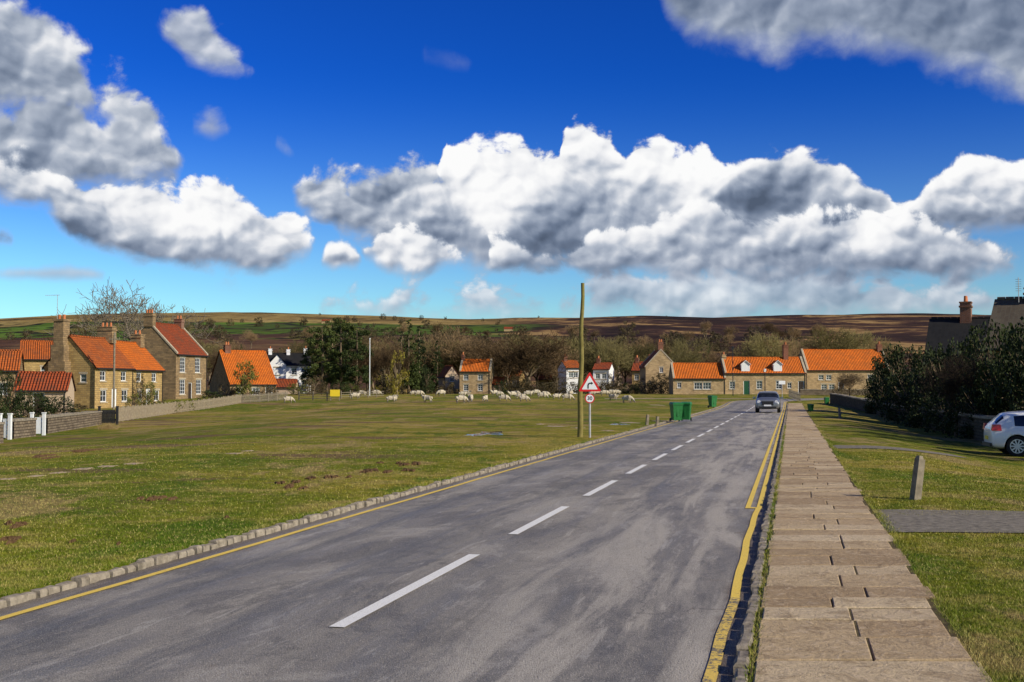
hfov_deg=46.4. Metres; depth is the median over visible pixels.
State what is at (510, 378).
bare tree
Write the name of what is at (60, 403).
shrub
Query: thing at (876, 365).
evergreen shrub
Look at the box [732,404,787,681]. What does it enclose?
kerb
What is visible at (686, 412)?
wheelie bin
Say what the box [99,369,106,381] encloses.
window
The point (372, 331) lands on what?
bare tree
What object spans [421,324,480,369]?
bare tree
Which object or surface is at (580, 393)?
timber pole
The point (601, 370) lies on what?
house
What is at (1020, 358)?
evergreen shrub
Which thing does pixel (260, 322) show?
hill tree
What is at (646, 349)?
bare tree
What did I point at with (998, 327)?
evergreen shrub
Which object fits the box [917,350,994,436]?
evergreen shrub
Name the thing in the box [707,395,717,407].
wheelie bin
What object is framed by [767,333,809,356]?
bare tree
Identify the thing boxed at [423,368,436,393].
conifer tree
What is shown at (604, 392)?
sheep
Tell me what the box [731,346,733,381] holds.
street lamp
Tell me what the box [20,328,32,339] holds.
hill tree
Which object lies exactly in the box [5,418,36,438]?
stone wall
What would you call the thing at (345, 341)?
pine tree
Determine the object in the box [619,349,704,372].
bare tree
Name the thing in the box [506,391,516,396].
sheep
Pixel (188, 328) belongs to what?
bare tree
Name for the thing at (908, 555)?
edge grass
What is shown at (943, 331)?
house
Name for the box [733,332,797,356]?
bare tree
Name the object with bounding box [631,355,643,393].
house
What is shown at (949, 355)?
evergreen shrub
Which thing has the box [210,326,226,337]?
bare tree
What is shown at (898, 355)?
evergreen shrub
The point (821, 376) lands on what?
window
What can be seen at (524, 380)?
shrub
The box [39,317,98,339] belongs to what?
bare tree
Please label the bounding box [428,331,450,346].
bare tree
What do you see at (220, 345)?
bare tree
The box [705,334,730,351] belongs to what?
bare tree
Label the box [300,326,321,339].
bare tree
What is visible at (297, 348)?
bare tree
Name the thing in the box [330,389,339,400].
notice board
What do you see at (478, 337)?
bare tree
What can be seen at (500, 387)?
shrub
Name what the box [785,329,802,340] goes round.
bare tree
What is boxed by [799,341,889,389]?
house
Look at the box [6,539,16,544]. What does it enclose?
soil patch
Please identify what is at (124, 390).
window
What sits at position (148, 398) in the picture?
shrub
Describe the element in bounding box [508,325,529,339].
bare tree
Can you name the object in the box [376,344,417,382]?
bare tree
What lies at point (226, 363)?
house
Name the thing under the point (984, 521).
driveway
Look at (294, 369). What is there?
window
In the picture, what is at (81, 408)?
shrub
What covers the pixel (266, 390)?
shrub
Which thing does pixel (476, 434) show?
puddle
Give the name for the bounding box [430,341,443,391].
conifer tree
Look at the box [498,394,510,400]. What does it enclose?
sheep
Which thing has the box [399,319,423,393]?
conifer tree
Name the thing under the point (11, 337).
hill tree
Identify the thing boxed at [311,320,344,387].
pine tree
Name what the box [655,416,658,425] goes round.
wooden bollard
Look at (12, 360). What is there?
cottage
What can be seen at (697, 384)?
window
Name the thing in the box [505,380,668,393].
hedge
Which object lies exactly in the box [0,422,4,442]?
stone wall
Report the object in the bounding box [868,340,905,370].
bare tree
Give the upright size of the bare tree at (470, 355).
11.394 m
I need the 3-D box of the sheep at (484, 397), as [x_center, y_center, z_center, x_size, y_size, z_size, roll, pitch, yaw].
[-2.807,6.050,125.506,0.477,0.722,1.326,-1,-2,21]
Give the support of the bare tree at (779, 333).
on the ground at (446, 420)
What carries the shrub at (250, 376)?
on the ground at (446, 420)
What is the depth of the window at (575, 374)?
200.44 m
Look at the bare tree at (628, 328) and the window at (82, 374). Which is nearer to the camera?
the window at (82, 374)
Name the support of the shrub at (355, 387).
on the ground at (446, 420)
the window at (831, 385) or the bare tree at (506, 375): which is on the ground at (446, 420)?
the bare tree at (506, 375)
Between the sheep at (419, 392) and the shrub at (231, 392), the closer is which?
the shrub at (231, 392)
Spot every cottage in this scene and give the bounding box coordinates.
[0,349,24,406]
[42,314,135,408]
[115,330,165,405]
[437,365,459,393]
[668,362,725,393]
[720,342,806,393]
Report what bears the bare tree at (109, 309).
on the ground at (446, 420)
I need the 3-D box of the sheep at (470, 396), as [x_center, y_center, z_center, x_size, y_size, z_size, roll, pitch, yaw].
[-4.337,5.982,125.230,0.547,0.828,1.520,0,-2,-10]
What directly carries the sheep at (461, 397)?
on the ground at (446, 420)
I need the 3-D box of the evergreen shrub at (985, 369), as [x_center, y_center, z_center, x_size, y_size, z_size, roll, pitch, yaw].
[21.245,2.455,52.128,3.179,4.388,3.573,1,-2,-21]
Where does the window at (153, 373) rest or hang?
in the cottage at (141, 359)
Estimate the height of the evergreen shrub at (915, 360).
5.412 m
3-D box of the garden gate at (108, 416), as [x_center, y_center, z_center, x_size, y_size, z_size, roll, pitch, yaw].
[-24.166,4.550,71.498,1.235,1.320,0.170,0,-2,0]
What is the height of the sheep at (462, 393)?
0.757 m
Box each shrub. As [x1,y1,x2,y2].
[0,368,27,421]
[0,387,10,420]
[6,391,56,417]
[34,395,80,414]
[61,403,87,412]
[124,393,140,406]
[131,371,146,404]
[141,381,157,405]
[152,395,166,404]
[198,390,222,399]
[216,382,238,396]
[232,360,258,401]
[252,384,279,399]
[286,383,307,394]
[302,375,327,394]
[331,380,351,393]
[344,383,361,393]
[368,374,395,393]
[375,366,405,393]
[385,350,409,394]
[420,367,432,393]
[438,381,458,393]
[493,380,507,393]
[507,375,533,393]
[524,380,555,393]
[548,376,567,393]
[571,382,587,393]
[588,382,611,393]
[602,373,625,393]
[618,383,639,393]
[631,378,656,393]
[648,373,668,393]
[863,368,892,413]
[865,348,905,414]
[869,356,892,385]
[874,341,927,406]
[875,368,928,424]
[881,385,913,420]
[899,346,942,401]
[899,372,945,427]
[903,348,965,414]
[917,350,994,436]
[920,342,947,371]
[920,395,956,433]
[923,372,957,424]
[937,343,985,395]
[938,382,1012,438]
[939,361,1014,433]
[942,319,1023,406]
[946,337,973,364]
[961,348,1023,414]
[978,321,1023,415]
[991,316,1023,410]
[1009,343,1023,410]
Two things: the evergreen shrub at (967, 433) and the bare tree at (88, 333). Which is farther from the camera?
the bare tree at (88, 333)
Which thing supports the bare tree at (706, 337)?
on the ground at (446, 420)
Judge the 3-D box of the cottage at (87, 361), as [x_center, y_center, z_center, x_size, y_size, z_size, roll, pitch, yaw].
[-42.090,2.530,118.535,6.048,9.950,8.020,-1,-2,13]
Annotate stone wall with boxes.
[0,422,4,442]
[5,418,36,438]
[39,411,102,433]
[119,394,240,420]
[800,389,868,394]
[829,393,1014,440]
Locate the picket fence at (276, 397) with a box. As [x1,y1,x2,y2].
[240,392,287,402]
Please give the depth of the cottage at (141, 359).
125.53 m
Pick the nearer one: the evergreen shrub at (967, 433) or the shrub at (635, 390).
the evergreen shrub at (967, 433)
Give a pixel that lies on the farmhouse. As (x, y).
(507, 328)
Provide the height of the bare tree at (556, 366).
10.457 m
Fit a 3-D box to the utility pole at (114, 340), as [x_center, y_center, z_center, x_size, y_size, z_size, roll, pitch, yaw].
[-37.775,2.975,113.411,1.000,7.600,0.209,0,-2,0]
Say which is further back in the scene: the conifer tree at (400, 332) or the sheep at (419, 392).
the conifer tree at (400, 332)
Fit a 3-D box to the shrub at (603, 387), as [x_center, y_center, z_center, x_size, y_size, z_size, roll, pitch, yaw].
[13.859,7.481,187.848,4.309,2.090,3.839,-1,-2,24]
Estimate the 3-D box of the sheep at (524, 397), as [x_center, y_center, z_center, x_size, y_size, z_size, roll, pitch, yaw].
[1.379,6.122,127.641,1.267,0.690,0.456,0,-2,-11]
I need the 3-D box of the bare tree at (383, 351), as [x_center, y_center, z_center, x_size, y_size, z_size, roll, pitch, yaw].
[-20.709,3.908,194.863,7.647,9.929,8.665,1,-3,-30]
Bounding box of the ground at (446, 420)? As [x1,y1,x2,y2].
[0,312,1023,681]
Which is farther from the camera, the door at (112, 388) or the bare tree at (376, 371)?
the bare tree at (376, 371)
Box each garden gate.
[0,413,12,439]
[29,412,46,434]
[98,406,118,424]
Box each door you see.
[33,392,44,414]
[112,388,115,405]
[188,383,191,398]
[743,381,749,393]
[798,381,803,392]
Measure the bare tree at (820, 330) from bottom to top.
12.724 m
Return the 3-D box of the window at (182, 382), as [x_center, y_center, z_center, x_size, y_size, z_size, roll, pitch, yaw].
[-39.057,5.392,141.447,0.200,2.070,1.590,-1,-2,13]
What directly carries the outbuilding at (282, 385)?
on the ground at (446, 420)
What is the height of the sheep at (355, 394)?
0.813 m
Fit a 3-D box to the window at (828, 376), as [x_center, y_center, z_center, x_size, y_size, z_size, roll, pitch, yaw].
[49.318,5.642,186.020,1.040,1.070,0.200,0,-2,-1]
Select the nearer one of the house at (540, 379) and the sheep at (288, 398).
the sheep at (288, 398)
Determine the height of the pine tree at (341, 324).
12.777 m
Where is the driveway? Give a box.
[873,509,1023,532]
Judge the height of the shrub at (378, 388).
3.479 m
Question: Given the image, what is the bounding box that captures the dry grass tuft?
[97,422,119,429]
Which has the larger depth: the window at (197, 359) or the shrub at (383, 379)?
the shrub at (383, 379)
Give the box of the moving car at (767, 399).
[753,391,782,412]
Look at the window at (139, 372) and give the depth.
122.82 m
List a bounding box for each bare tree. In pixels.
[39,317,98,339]
[45,276,222,346]
[184,322,192,331]
[193,324,211,338]
[195,335,215,376]
[201,342,232,369]
[207,347,222,385]
[207,349,218,373]
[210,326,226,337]
[210,340,236,348]
[214,332,234,343]
[216,338,236,344]
[219,339,247,349]
[239,328,257,348]
[280,339,318,368]
[289,327,302,337]
[300,326,319,344]
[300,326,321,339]
[327,335,376,390]
[341,344,382,392]
[350,327,373,341]
[351,341,384,376]
[359,332,391,390]
[361,347,389,389]
[365,323,379,335]
[370,334,403,387]
[372,334,448,390]
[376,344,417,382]
[379,327,397,339]
[395,324,410,339]
[407,356,459,376]
[411,335,443,382]
[415,331,427,341]
[420,339,464,373]
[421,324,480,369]
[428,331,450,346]
[429,321,446,333]
[431,342,493,370]
[442,325,463,344]
[458,332,511,375]
[460,325,469,334]
[463,331,489,344]
[468,328,576,390]
[469,334,492,345]
[494,337,529,390]
[494,363,528,381]
[495,335,540,371]
[507,335,554,370]
[507,338,557,387]
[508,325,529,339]
[528,338,578,392]
[533,347,617,381]
[542,336,594,371]
[549,335,614,373]
[565,324,578,334]
[568,325,593,342]
[585,336,634,375]
[590,329,600,340]
[612,337,632,385]
[614,335,630,344]
[614,342,670,373]
[614,343,651,376]
[616,335,644,345]
[618,321,639,335]
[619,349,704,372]
[624,335,679,362]
[634,334,652,343]
[647,337,714,362]
[662,330,684,346]
[665,333,682,346]
[680,331,697,339]
[694,329,721,350]
[698,344,727,362]
[699,320,711,333]
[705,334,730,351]
[720,323,738,343]
[720,344,749,357]
[721,332,733,342]
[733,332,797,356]
[743,325,765,340]
[760,321,775,337]
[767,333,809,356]
[770,326,785,336]
[782,326,798,338]
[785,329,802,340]
[791,335,809,347]
[791,336,818,356]
[798,325,876,355]
[814,324,827,335]
[832,372,866,395]
[836,329,888,348]
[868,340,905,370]
[874,341,897,355]
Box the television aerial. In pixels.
[1015,277,1020,301]
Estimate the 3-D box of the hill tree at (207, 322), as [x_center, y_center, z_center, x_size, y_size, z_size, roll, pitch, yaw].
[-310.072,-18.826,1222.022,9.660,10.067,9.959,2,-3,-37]
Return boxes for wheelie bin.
[669,402,683,420]
[681,402,691,420]
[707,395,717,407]
[807,404,813,411]
[824,397,829,404]
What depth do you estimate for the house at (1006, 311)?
65.70 m
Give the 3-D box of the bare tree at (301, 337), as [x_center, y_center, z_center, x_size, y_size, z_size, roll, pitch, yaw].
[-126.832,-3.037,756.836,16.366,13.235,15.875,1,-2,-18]
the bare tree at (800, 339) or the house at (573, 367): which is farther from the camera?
the bare tree at (800, 339)
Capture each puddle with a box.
[463,434,486,435]
[477,431,502,434]
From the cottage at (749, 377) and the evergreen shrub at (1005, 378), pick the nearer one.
the evergreen shrub at (1005, 378)
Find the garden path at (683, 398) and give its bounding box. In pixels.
[605,398,752,398]
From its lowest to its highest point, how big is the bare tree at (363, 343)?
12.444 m
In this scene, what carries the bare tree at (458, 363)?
on the ground at (446, 420)
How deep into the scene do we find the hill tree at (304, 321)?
1241.57 m
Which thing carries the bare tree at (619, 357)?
on the ground at (446, 420)
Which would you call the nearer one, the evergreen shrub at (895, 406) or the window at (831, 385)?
the evergreen shrub at (895, 406)
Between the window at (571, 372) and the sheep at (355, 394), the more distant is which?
the window at (571, 372)
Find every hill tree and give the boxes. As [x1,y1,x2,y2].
[5,331,16,339]
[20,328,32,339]
[205,318,213,325]
[226,319,234,325]
[253,317,263,326]
[300,317,308,325]
[398,317,405,324]
[422,319,430,328]
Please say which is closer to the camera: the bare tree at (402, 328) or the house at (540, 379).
the house at (540, 379)
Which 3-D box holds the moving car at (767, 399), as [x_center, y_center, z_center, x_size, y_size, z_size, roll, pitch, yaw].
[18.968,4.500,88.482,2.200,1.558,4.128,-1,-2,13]
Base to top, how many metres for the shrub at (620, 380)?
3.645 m
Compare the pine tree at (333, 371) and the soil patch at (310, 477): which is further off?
the pine tree at (333, 371)
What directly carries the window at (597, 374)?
in the house at (601, 370)
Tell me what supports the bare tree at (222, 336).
on the ground at (446, 420)
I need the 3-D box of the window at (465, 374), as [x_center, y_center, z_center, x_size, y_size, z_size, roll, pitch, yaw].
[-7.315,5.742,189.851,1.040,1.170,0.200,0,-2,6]
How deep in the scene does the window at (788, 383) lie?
177.97 m
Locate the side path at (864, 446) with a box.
[832,445,965,457]
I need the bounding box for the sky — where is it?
[0,0,1023,318]
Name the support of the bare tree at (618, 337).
on the ground at (446, 420)
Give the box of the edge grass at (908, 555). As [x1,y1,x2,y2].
[0,425,1021,681]
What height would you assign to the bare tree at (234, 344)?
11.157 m
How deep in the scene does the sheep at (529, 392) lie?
151.37 m
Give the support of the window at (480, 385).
in the house at (476, 376)
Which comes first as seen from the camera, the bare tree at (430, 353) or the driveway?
the driveway
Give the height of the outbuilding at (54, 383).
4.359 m
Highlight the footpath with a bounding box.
[753,403,992,681]
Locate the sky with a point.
(453, 159)
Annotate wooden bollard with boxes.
[645,415,648,424]
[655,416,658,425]
[909,455,924,499]
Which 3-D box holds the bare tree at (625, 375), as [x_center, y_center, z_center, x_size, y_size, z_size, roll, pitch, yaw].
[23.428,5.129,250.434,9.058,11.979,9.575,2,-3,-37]
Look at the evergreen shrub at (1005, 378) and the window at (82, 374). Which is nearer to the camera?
the evergreen shrub at (1005, 378)
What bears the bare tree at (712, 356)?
on the ground at (446, 420)
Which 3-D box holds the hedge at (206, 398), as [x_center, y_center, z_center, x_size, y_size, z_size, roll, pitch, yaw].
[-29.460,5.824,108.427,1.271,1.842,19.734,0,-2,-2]
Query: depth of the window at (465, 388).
189.86 m
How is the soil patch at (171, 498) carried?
on the ground at (446, 420)
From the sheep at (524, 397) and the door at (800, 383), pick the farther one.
the door at (800, 383)
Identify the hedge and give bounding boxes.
[156,395,212,411]
[308,386,437,393]
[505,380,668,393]
[831,387,869,395]
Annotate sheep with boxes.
[283,396,295,402]
[350,392,360,398]
[386,395,398,402]
[414,390,424,395]
[420,394,432,402]
[435,390,445,395]
[455,395,468,402]
[458,391,467,395]
[468,394,472,401]
[482,395,487,401]
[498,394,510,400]
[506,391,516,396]
[519,395,530,401]
[523,390,534,396]
[537,392,548,398]
[552,393,561,398]
[562,394,574,400]
[600,390,610,395]
[609,393,619,399]
[622,395,634,401]
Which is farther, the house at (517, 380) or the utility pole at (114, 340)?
the house at (517, 380)
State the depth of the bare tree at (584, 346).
242.42 m
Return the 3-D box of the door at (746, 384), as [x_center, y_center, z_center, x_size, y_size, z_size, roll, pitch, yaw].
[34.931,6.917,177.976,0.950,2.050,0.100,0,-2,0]
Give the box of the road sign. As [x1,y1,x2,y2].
[579,373,600,437]
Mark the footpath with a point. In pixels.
(808, 630)
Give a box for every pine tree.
[299,337,329,390]
[303,327,342,391]
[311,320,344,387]
[323,317,362,389]
[330,327,364,385]
[340,329,373,392]
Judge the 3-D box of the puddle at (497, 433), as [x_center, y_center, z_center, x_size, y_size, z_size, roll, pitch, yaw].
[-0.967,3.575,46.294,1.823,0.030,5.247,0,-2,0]
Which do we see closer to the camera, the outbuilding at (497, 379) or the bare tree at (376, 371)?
the outbuilding at (497, 379)
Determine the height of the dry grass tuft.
0.420 m
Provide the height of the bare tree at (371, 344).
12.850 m
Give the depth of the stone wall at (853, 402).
65.64 m
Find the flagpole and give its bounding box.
[369,338,370,394]
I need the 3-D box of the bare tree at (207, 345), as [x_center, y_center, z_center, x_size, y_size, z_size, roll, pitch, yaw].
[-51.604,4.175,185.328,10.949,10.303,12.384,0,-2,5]
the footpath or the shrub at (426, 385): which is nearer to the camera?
the footpath
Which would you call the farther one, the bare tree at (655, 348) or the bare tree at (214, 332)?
the bare tree at (214, 332)
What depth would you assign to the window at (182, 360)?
141.71 m
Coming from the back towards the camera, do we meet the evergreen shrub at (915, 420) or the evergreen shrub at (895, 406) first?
the evergreen shrub at (895, 406)
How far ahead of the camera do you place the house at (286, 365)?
206.24 m
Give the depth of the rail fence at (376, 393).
148.38 m
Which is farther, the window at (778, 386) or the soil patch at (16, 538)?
the window at (778, 386)
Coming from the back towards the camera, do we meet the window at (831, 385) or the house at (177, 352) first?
the window at (831, 385)
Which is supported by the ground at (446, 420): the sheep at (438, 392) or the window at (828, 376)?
the sheep at (438, 392)
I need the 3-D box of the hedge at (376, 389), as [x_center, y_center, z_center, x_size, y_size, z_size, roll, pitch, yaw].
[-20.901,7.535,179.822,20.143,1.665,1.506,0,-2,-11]
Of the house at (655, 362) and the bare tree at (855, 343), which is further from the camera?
the bare tree at (855, 343)
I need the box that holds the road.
[0,398,866,681]
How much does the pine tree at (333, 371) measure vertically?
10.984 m
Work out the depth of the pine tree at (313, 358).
195.61 m
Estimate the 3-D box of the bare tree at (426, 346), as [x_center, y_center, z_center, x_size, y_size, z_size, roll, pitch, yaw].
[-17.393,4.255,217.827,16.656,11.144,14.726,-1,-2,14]
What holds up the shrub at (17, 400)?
on the ground at (446, 420)
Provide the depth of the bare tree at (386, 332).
857.36 m
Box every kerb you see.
[0,400,739,608]
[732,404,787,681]
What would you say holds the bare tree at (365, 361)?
on the ground at (446, 420)
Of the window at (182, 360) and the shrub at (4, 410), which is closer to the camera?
the shrub at (4, 410)
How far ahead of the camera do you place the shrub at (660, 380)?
187.86 m
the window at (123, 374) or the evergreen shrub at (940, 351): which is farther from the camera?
the window at (123, 374)
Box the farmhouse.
[504,327,512,330]
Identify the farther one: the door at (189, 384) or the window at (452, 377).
the window at (452, 377)
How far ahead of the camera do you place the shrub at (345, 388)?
169.78 m
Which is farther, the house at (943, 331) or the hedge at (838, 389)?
the hedge at (838, 389)
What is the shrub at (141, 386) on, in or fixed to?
on the ground at (446, 420)
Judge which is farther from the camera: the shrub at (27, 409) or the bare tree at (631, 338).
the bare tree at (631, 338)
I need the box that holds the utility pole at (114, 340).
[109,332,119,408]
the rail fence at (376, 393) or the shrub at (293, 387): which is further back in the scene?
the shrub at (293, 387)
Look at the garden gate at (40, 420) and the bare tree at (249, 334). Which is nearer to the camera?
the garden gate at (40, 420)
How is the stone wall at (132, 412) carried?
on the ground at (446, 420)
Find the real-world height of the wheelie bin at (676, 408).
1.014 m
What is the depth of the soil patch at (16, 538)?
13.74 m
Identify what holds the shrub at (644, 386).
on the ground at (446, 420)
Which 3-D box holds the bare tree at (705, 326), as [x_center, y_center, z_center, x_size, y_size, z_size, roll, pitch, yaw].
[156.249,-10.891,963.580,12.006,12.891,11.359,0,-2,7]
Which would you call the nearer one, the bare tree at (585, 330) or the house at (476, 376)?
the house at (476, 376)
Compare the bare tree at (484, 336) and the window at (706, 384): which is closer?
the window at (706, 384)
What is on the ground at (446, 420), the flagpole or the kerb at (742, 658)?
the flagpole
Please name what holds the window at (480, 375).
in the house at (476, 376)
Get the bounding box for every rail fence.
[298,391,331,400]
[340,390,383,398]
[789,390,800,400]
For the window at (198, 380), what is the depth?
145.50 m
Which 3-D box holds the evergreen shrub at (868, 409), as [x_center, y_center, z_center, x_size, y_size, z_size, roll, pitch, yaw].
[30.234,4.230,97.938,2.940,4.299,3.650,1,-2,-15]
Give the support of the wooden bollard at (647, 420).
on the ground at (446, 420)
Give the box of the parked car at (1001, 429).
[982,411,1023,455]
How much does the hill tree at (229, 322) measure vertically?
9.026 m
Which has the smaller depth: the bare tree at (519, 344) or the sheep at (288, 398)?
the sheep at (288, 398)
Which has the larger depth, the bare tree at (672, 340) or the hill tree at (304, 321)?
the hill tree at (304, 321)
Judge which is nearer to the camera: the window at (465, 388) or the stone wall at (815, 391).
the stone wall at (815, 391)
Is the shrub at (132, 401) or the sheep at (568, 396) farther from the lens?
the sheep at (568, 396)
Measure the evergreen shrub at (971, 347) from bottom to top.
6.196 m
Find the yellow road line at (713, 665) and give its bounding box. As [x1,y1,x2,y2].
[0,400,786,681]
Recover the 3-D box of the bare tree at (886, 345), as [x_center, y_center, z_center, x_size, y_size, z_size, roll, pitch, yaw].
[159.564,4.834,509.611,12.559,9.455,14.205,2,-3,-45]
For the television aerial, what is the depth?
62.15 m
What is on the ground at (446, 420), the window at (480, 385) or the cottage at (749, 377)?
the cottage at (749, 377)
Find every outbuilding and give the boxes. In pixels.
[12,371,75,414]
[275,378,298,393]
[492,376,504,390]
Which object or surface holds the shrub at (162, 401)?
on the ground at (446, 420)
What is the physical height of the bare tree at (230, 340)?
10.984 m
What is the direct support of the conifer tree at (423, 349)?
on the ground at (446, 420)
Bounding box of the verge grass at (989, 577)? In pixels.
[836,448,1023,681]
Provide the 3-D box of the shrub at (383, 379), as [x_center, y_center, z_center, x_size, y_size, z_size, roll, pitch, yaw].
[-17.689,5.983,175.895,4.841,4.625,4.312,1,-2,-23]
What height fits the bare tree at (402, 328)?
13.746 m
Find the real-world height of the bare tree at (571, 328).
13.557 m
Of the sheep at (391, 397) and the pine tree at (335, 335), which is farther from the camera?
the pine tree at (335, 335)
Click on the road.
(627, 578)
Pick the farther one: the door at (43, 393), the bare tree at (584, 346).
the bare tree at (584, 346)
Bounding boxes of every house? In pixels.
[20,339,52,370]
[130,309,208,399]
[208,342,277,395]
[266,346,310,392]
[459,352,493,393]
[504,371,524,390]
[538,373,553,390]
[557,353,578,393]
[592,356,614,390]
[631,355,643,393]
[638,339,672,393]
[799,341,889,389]
[923,296,989,374]
[985,288,1023,410]
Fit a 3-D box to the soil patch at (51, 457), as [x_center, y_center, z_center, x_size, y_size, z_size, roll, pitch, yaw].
[-11.672,2.953,30.198,0.186,0.075,1.576,0,-2,0]
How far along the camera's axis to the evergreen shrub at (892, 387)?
71.87 m
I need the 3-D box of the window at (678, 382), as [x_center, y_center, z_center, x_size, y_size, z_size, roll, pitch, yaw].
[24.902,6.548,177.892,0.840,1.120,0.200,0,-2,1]
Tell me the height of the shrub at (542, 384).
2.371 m
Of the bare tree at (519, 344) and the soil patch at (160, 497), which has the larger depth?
the bare tree at (519, 344)
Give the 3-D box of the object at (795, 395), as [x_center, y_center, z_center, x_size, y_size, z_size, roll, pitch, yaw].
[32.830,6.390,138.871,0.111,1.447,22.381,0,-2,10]
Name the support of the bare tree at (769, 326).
on the ground at (446, 420)
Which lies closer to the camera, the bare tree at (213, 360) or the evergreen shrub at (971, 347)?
the evergreen shrub at (971, 347)
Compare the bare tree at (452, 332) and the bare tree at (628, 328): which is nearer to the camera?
the bare tree at (452, 332)
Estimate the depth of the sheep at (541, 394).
139.58 m
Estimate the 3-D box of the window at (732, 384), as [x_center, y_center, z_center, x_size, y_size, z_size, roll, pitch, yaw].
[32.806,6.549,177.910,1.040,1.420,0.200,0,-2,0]
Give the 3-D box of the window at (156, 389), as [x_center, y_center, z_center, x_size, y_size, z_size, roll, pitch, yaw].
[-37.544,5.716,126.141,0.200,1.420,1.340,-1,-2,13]
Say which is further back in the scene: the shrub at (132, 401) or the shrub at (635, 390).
the shrub at (635, 390)
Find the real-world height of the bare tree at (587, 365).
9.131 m
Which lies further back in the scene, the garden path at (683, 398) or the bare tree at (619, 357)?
the bare tree at (619, 357)
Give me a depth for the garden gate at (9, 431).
50.80 m
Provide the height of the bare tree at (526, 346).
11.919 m
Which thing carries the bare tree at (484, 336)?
on the ground at (446, 420)
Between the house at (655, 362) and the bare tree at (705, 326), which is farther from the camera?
the bare tree at (705, 326)
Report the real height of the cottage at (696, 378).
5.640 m
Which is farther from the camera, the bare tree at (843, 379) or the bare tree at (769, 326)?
the bare tree at (769, 326)
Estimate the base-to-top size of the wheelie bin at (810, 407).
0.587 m
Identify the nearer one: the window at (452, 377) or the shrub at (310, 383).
the shrub at (310, 383)
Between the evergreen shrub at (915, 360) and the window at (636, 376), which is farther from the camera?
the window at (636, 376)
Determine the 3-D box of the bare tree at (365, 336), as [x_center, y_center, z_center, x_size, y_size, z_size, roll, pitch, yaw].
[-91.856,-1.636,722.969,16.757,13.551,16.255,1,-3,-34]
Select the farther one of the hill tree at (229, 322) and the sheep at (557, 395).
the hill tree at (229, 322)
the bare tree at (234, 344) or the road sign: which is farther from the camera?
the bare tree at (234, 344)
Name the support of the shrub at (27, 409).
on the ground at (446, 420)
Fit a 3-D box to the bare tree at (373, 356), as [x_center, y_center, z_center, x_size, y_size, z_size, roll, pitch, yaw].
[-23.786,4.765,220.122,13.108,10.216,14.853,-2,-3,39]
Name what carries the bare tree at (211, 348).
on the ground at (446, 420)
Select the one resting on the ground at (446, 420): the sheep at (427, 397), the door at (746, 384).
the sheep at (427, 397)
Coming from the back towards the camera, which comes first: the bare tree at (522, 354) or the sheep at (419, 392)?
the bare tree at (522, 354)
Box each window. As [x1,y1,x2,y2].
[79,372,87,382]
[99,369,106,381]
[100,388,107,402]
[120,370,126,381]
[121,388,127,402]
[136,371,141,382]
[151,372,156,382]
[153,388,159,401]
[179,356,185,372]
[179,378,185,394]
[195,357,200,373]
[196,378,201,394]
[291,367,297,375]
[449,375,454,381]
[463,373,468,380]
[463,383,468,391]
[477,373,483,380]
[477,383,483,391]
[568,371,573,377]
[573,371,578,376]
[595,372,600,379]
[601,372,606,379]
[634,374,639,380]
[676,381,681,388]
[693,381,702,389]
[703,381,711,389]
[729,380,735,389]
[756,380,762,389]
[775,380,782,389]
[787,382,791,388]
[818,374,823,380]
[820,383,827,388]
[825,374,831,380]
[828,383,834,388]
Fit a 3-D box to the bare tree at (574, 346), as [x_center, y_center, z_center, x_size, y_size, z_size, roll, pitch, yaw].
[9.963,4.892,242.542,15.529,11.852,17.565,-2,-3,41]
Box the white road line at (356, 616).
[330,407,752,626]
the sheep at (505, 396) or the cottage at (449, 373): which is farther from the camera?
the cottage at (449, 373)
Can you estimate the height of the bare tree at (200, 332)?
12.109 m
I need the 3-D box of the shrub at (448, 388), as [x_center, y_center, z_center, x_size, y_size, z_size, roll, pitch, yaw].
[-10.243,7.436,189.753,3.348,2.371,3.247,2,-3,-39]
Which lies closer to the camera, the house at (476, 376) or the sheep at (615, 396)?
the sheep at (615, 396)
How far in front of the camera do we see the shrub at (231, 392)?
133.80 m
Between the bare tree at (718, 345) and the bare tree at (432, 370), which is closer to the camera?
the bare tree at (432, 370)
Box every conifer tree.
[396,331,406,393]
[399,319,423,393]
[406,325,427,389]
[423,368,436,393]
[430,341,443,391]
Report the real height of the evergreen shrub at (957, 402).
3.834 m
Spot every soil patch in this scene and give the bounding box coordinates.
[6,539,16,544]
[12,536,21,540]
[40,456,59,459]
[154,495,167,500]
[166,496,177,500]
[274,480,284,483]
[283,484,293,488]
[305,476,315,479]
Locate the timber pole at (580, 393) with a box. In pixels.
[577,283,584,436]
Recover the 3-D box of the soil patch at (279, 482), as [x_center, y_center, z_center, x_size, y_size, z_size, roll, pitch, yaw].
[-4.262,2.597,21.909,0.237,0.070,0.627,0,-2,-9]
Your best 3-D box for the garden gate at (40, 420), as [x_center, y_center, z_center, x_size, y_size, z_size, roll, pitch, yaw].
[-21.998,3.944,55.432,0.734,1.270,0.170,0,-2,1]
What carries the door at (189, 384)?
in the house at (177, 352)
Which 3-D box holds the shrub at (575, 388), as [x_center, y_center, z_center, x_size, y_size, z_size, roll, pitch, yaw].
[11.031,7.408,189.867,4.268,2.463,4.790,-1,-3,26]
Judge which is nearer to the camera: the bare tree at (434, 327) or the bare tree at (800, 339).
the bare tree at (800, 339)

